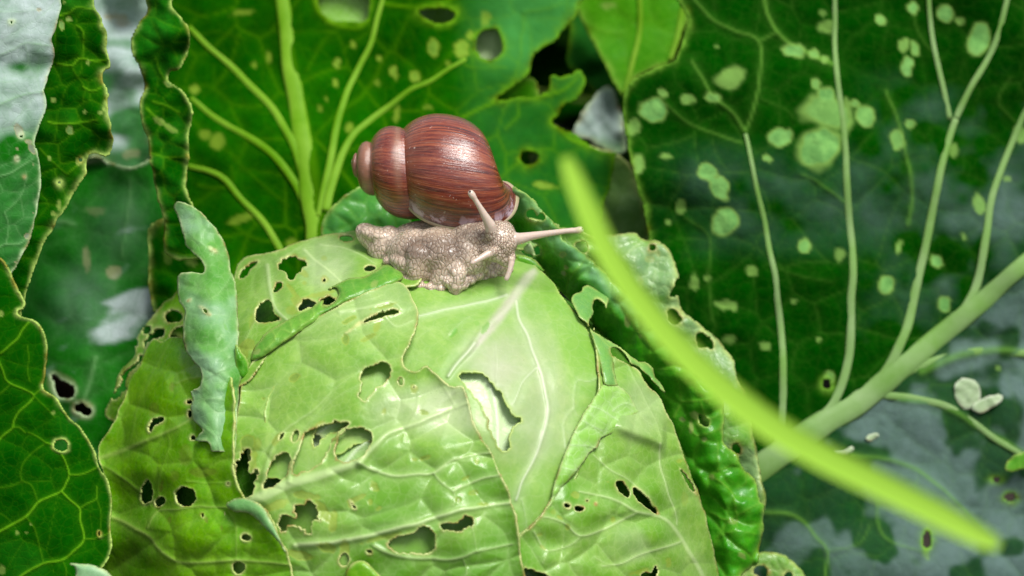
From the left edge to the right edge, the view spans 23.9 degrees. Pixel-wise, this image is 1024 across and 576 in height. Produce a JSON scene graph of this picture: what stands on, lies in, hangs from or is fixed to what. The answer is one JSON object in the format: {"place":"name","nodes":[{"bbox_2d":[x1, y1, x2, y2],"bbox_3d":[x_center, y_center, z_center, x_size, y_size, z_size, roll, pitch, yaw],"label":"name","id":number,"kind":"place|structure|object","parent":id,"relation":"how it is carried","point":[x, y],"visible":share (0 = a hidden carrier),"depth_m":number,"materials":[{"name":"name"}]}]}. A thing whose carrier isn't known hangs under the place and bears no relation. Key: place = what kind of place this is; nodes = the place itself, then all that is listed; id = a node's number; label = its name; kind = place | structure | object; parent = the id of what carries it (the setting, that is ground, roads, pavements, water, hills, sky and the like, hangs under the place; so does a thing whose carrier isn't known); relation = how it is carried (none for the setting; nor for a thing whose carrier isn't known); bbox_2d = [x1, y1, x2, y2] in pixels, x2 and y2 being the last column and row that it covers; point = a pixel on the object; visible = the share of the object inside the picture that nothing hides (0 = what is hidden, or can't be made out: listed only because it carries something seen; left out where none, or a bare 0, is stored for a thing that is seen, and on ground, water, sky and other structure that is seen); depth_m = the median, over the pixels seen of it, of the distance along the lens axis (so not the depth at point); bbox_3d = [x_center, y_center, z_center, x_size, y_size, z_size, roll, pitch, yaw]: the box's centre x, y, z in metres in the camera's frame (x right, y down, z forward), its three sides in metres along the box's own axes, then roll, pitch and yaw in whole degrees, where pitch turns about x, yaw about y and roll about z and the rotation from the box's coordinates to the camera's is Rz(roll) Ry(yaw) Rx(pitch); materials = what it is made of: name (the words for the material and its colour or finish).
{"place":"outdoors","nodes":[
{"label":"outdoors","id":0,"kind":"place"},
{"bbox_2d":[559,291,1014,547],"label":"soil ground","id":1,"kind":"structure","parent":0,"point":[926,536],"depth_m":1.00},
{"bbox_2d":[0,0,113,575],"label":"cabbage plant","id":2,"kind":"object","parent":1,"relation":"on","point":[55,503],"visible":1,"depth_m":0.61,"materials":[{"name":"green plant"}]},
{"bbox_2d":[21,0,203,534],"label":"cabbage plant","id":3,"kind":"object","parent":1,"relation":"on","point":[117,256],"visible":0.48,"depth_m":0.68,"materials":[{"name":"green plant"}]},
{"bbox_2d":[58,41,673,182],"bbox_3d":[-0.142,-0.103,1.046,0.444,0.297,0.448,0,20,0],"label":"cabbage plant","id":4,"kind":"object","parent":1,"relation":"on","point":[548,61],"depth_m":1.09,"materials":[{"name":"green plant"}]},
{"bbox_2d":[168,0,687,290],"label":"cabbage plant","id":5,"kind":"object","parent":1,"relation":"on","point":[295,104],"visible":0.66,"depth_m":0.71,"materials":[{"name":"green plant"}]},
{"bbox_2d":[98,186,765,575],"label":"cabbage plant","id":6,"kind":"object","parent":1,"relation":"on","point":[342,402],"visible":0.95,"depth_m":0.61,"materials":[{"name":"green plant"}]},
{"bbox_2d":[351,113,582,294],"bbox_3d":[-0.015,-0.022,0.631,0.061,0.043,0.034,19,27,42],"label":"snail","id":7,"kind":"object","parent":6,"relation":"on","point":[438,175],"visible":1,"depth_m":0.63},
{"bbox_2d":[552,23,686,169],"bbox_3d":[0.133,-0.099,1.114,0.466,0.247,0.507,-12,23,-29],"label":"cabbage plant","id":8,"kind":"object","parent":1,"relation":"on","point":[568,122],"depth_m":1.12,"materials":[{"name":"green plant"}]},
{"bbox_2d":[561,155,1001,549],"bbox_3d":[0.045,0.012,0.415,0.082,0.061,0.008,8,22,22],"label":"grass blade","id":9,"kind":"object","parent":1,"relation":"on","point":[705,372],"depth_m":0.42,"materials":[{"name":"green plant"}]},
{"bbox_2d":[622,0,1023,575],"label":"cabbage plant","id":10,"kind":"object","parent":1,"relation":"on","point":[832,191],"visible":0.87,"depth_m":0.69,"materials":[{"name":"green plant"}]},
{"bbox_2d":[844,446,853,453],"bbox_3d":[0.094,0.046,0.686,0.006,0.002,0.003,0,20,0],"label":"leaf scrap","id":11,"kind":"object","parent":10,"relation":"on","point":[850,449],"visible":0.44,"depth_m":0.69,"materials":[{"name":"green plant"}]},
{"bbox_2d":[866,433,878,440],"bbox_3d":[0.103,0.043,0.692,0.004,0.002,0.002,0,20,0],"label":"leaf scrap","id":12,"kind":"object","parent":10,"relation":"on","point":[870,437],"visible":1,"depth_m":0.69,"materials":[{"name":"green plant"}]},
{"bbox_2d":[954,378,980,409],"bbox_3d":[0.131,0.030,0.697,0.008,0.009,0.004,0,20,0],"label":"leaf scrap","id":13,"kind":"object","parent":10,"relation":"on","point":[967,391],"visible":1,"depth_m":0.70,"materials":[{"name":"green plant"}]},
{"bbox_2d":[972,394,1002,413],"bbox_3d":[0.137,0.033,0.697,0.009,0.005,0.003,0,20,0],"label":"leaf scrap","id":14,"kind":"object","parent":10,"relation":"on","point":[985,404],"visible":1,"depth_m":0.70,"materials":[{"name":"green plant"}]},
{"bbox_2d":[1005,452,1023,471],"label":"leaf scrap","id":15,"kind":"object","parent":10,"relation":"on","point":[1015,463],"visible":1,"depth_m":0.69,"materials":[{"name":"green plant"}]}
]}

